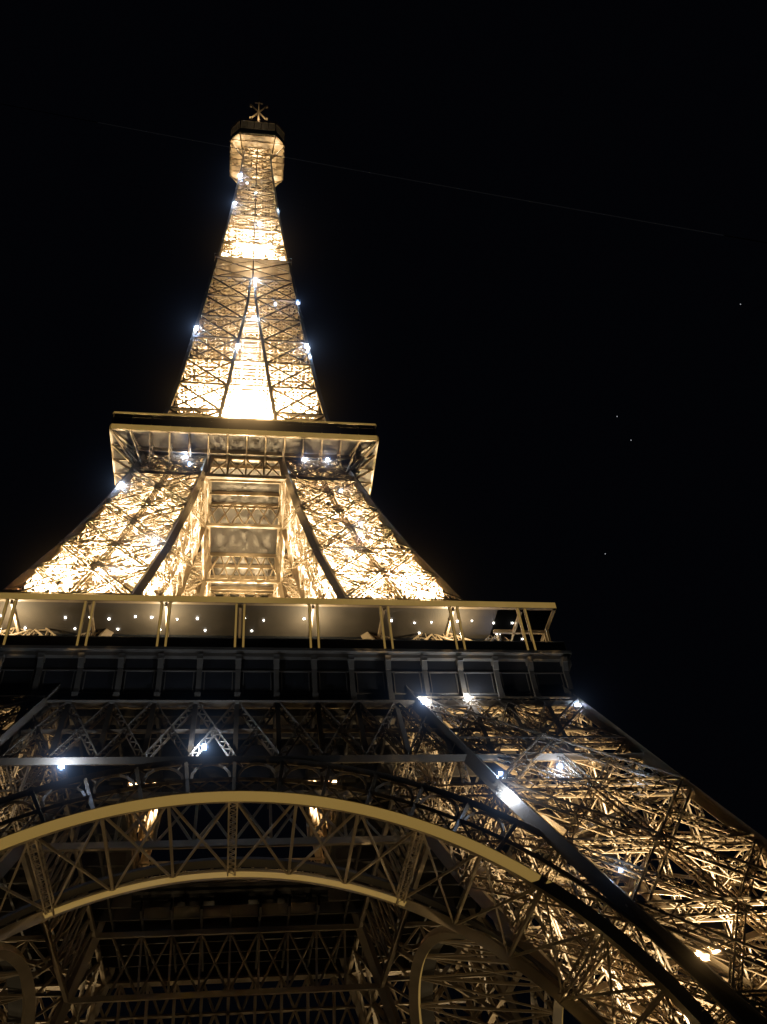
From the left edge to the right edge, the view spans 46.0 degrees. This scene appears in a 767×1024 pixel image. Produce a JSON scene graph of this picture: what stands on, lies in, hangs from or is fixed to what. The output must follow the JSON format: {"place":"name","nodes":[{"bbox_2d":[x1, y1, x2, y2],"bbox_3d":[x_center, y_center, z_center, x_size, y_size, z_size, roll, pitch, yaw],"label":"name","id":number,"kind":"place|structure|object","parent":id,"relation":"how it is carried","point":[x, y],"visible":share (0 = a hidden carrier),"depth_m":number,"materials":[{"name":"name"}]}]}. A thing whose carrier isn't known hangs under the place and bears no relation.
{"place":"outdoors","nodes":[
{"label":"outdoors","id":0,"kind":"place"},
{"bbox_2d":[0,0,766,1023],"label":"sky","id":1,"kind":"structure","parent":0,"point":[494,347],"materials":[{"name":"black"}]},
{"label":"ground","id":2,"kind":"structure","parent":0,"visible":0},
{"bbox_2d":[0,95,766,1023],"bbox_3d":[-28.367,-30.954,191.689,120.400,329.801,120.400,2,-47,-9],"label":"eiffel tower","id":3,"kind":"structure","parent":2,"relation":"on","point":[414,751],"depth_m":97.08,"materials":[{"name":"metal"}]},
{"bbox_2d":[0,103,766,242],"bbox_3d":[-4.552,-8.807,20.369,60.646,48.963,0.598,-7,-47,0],"label":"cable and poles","id":4,"kind":"object","parent":2,"relation":"on","point":[411,180],"visible":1,"depth_m":16.85,"materials":[{"name":"grey metal"}]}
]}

